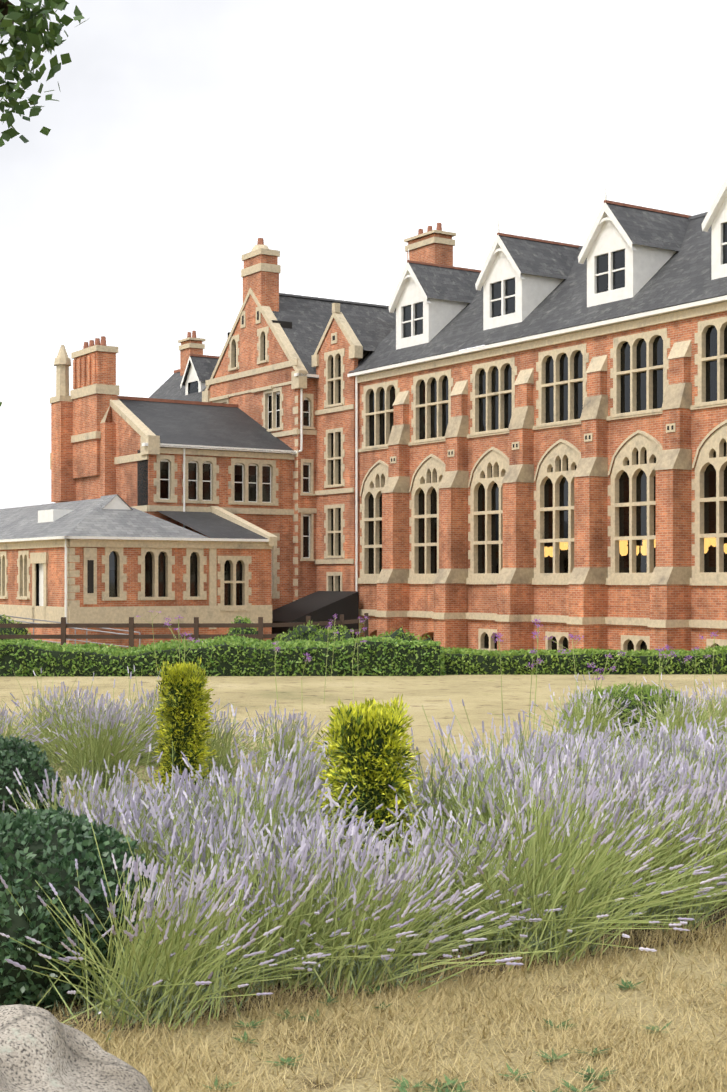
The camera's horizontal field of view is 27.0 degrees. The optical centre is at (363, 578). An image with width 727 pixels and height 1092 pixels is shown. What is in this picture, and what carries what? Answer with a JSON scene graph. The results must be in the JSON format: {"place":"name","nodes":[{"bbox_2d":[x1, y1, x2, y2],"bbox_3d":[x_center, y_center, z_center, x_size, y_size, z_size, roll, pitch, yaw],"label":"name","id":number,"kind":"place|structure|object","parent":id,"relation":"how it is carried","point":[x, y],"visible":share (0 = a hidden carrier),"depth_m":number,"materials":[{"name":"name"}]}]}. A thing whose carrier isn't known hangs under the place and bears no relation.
{"place":"outdoors","nodes":[
{"label":"outdoors","id":0,"kind":"place"},
{"bbox_2d":[0,176,726,652],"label":"building","id":1,"kind":"structure","parent":0,"point":[84,469],"depth_m":56.36,"materials":[{"name":"red brick"}]},
{"bbox_2d":[0,494,207,539],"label":"roof","id":2,"kind":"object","parent":1,"relation":"on","point":[90,517],"visible":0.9,"depth_m":57.32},
{"bbox_2d":[119,399,293,538],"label":"slate roofs","id":3,"kind":"object","parent":1,"relation":"attached to","point":[190,424],"visible":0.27,"depth_m":64.70,"materials":[{"name":"grey stone"}]},
{"bbox_2d":[36,311,672,640],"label":"dark building interior","id":4,"kind":"object","parent":1,"relation":"attached to","point":[90,563],"visible":0.06,"depth_m":61.60,"materials":[{"name":"black"}]},
{"bbox_2d":[83,200,689,407],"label":"ridge tiles","id":5,"kind":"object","parent":1,"relation":"attached to","point":[260,242],"visible":0.46,"depth_m":65.62,"materials":[{"name":"tile"}]},
{"bbox_2d":[100,382,691,584],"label":"caps","id":6,"kind":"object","parent":1,"relation":"attached to","point":[678,395],"visible":0.81,"depth_m":53.03,"materials":[{"name":"beige stone"}]},
{"bbox_2d":[149,203,726,401],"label":"slate roofs","id":7,"kind":"object","parent":1,"relation":"attached to","point":[682,275],"visible":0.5,"depth_m":56.07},
{"bbox_2d":[279,212,707,307],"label":"roof ridge tiles","id":8,"kind":"object","parent":7,"relation":"on","point":[384,306],"visible":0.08,"depth_m":70.10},
{"bbox_2d":[0,674,726,1091],"bbox_3d":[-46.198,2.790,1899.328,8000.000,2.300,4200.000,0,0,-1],"label":"ground","id":9,"kind":"structure","parent":0,"point":[482,696],"depth_m":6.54,"materials":[{"name":"beige plant"}]},
{"bbox_2d":[0,0,14,24],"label":"tree","id":10,"kind":"object","parent":9,"relation":"on","point":[4,12],"depth_m":2.99,"materials":[{"name":"plant"}]},
{"bbox_2d":[0,31,58,146],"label":"tree leaves","id":11,"kind":"object","parent":10,"relation":"attached to","point":[6,91],"visible":0.71,"depth_m":3.03,"materials":[{"name":"green plant"}]},
{"bbox_2d":[0,0,89,100],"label":"tree leaves","id":12,"kind":"object","parent":10,"relation":"attached to","point":[21,56],"visible":1,"depth_m":2.92,"materials":[{"name":"green plant"}]},
{"bbox_2d":[0,614,30,640],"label":"bush","id":13,"kind":"object","parent":9,"relation":"on","point":[9,629],"depth_m":42.10,"materials":[{"name":"green plant"}]},
{"bbox_2d":[0,734,64,822],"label":"shrub","id":14,"kind":"object","parent":9,"relation":"on","point":[33,753],"depth_m":8.96,"materials":[{"name":"green plant"}]},
{"bbox_2d":[0,1004,152,1091],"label":"boulder","id":15,"kind":"object","parent":9,"relation":"on","point":[42,1050],"visible":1,"depth_m":3.46,"materials":[{"name":"stone"}]},
{"bbox_2d":[0,805,167,1011],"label":"shrub","id":16,"kind":"object","parent":9,"relation":"on","point":[28,820],"depth_m":5.76,"materials":[{"name":"green plant"}]},
{"bbox_2d":[153,664,211,797],"bbox_3d":[-1.312,1.116,11.054,0.514,1.111,0.518,0,0,-1],"label":"shrub foliage","id":17,"kind":"object","parent":9,"relation":"on","point":[170,731],"visible":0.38,"depth_m":10.95,"materials":[{"name":"green plant"}]},
{"bbox_2d":[147,657,218,800],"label":"gold yew tips","id":18,"kind":"object","parent":17,"relation":"attached to","point":[181,668],"visible":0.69,"depth_m":10.95,"materials":[{"name":"yellow plant"}]},
{"bbox_2d":[171,678,196,784],"bbox_3d":[-1.305,1.180,11.061,0.184,0.921,0.184,0,0,-1],"label":"core","id":19,"kind":"object","parent":17,"relation":"attached to","point":[177,760],"visible":0.24,"depth_m":10.97,"materials":[{"name":"green plant"}]},
{"bbox_2d":[0,613,367,646],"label":"fence","id":20,"kind":"object","parent":9,"relation":"on","point":[131,625],"visible":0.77,"depth_m":32.77,"materials":[{"name":"brown wood"}]},
{"bbox_2d":[0,634,445,676],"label":"hedge","id":21,"kind":"object","parent":9,"relation":"on","point":[8,657],"depth_m":25.46,"materials":[{"name":"green plant"}]},
{"bbox_2d":[224,616,264,639],"bbox_3d":[-2.965,1.944,37.347,1.157,2.046,1.144,0,0,-1],"label":"shrub by fence","id":22,"kind":"object","parent":9,"relation":"on","point":[237,620],"depth_m":37.13,"materials":[{"name":"green plant"}]},
{"bbox_2d":[263,620,355,643],"bbox_3d":[-0.890,1.516,27.161,2.264,1.566,1.544,0,0,-1],"label":"shrub by steps","id":23,"kind":"object","parent":9,"relation":"on","point":[329,630],"depth_m":27.00,"materials":[{"name":"green plant"}]},
{"bbox_2d":[272,591,358,641],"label":"building stair cover","id":24,"kind":"object","parent":9,"relation":"on","point":[317,606],"visible":0.47,"depth_m":62.00,"materials":[{"name":"metal"}]},
{"bbox_2d":[0,666,726,792],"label":"lavender","id":25,"kind":"object","parent":9,"relation":"on","point":[95,750],"depth_m":12.46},
{"bbox_2d":[43,777,726,1031],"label":"bed soil","id":26,"kind":"structure","parent":9,"relation":"on","point":[360,990],"depth_m":6.14,"materials":[{"name":"brown soil"}]},
{"bbox_2d":[0,691,726,1041],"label":"lavender","id":27,"kind":"object","parent":26,"relation":"on","point":[538,877],"depth_m":6.49,"materials":[{"name":"purple plant"}]},
{"bbox_2d":[320,703,413,870],"bbox_3d":[0.013,1.122,7.348,0.561,1.144,0.586,0,0,-1],"label":"yew","id":28,"kind":"object","parent":26,"relation":"on","point":[400,789],"visible":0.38,"depth_m":7.22,"materials":[{"name":"green plant"}]},
{"bbox_2d":[310,694,423,902],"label":"gold yew tips","id":29,"kind":"object","parent":28,"relation":"attached to","point":[371,711],"visible":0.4,"depth_m":7.22,"materials":[{"name":"yellow plant"}]},
{"bbox_2d":[347,722,390,886],"bbox_3d":[0.026,1.166,7.342,0.205,0.949,0.205,0,0,-1],"label":"shrub","id":30,"kind":"object","parent":28,"relation":"attached to","point":[379,741],"visible":0.16,"depth_m":7.24,"materials":[{"name":"green plant"}]},
{"bbox_2d":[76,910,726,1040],"bbox_3d":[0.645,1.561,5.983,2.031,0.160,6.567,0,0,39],"label":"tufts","id":31,"kind":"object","parent":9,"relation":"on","point":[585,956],"visible":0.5,"depth_m":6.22,"materials":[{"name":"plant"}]},
{"bbox_2d":[372,625,430,641],"bbox_3d":[0.745,2.028,31.446,2.192,2.131,1.623,0,0,-1],"label":"shrub by fence","id":32,"kind":"object","parent":9,"relation":"on","point":[407,634],"depth_m":31.25,"materials":[{"name":"green plant"}]},
{"bbox_2d":[140,614,714,751],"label":"flower stems","id":33,"kind":"object","parent":9,"relation":"on","point":[500,667],"visible":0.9,"depth_m":14.12,"materials":[{"name":"purple plant"}]},
{"bbox_2d":[137,610,718,679],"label":"purple flowers","id":34,"kind":"object","parent":33,"relation":"attached to","point":[309,659],"visible":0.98,"depth_m":14.11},
{"bbox_2d":[200,947,725,1091],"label":"lawn weeds","id":35,"kind":"object","parent":9,"relation":"on","point":[403,1083],"visible":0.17,"depth_m":5.09,"materials":[{"name":"green plant"}]},
{"bbox_2d":[442,645,726,674],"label":"hedge","id":36,"kind":"object","parent":9,"relation":"on","point":[721,649],"depth_m":25.89,"materials":[{"name":"green plant"}]},
{"bbox_2d":[557,680,705,741],"bbox_3d":[2.770,1.456,15.661,1.598,0.828,1.126,0,0,-1],"label":"green mound","id":37,"kind":"object","parent":9,"relation":"on","point":[646,689],"depth_m":15.38,"materials":[{"name":"green plant"}]},
{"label":"paved ramp","id":38,"kind":"object","parent":9,"relation":"on","visible":0},
{"bbox_2d":[0,615,191,646],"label":"handrails","id":39,"kind":"object","parent":38,"relation":"on","point":[86,641],"visible":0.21,"depth_m":45.74,"materials":[{"name":"silver metal"}]},
{"bbox_2d":[0,0,726,508],"label":"sky","id":40,"kind":"structure","parent":0,"point":[183,135],"materials":[{"name":"white"}]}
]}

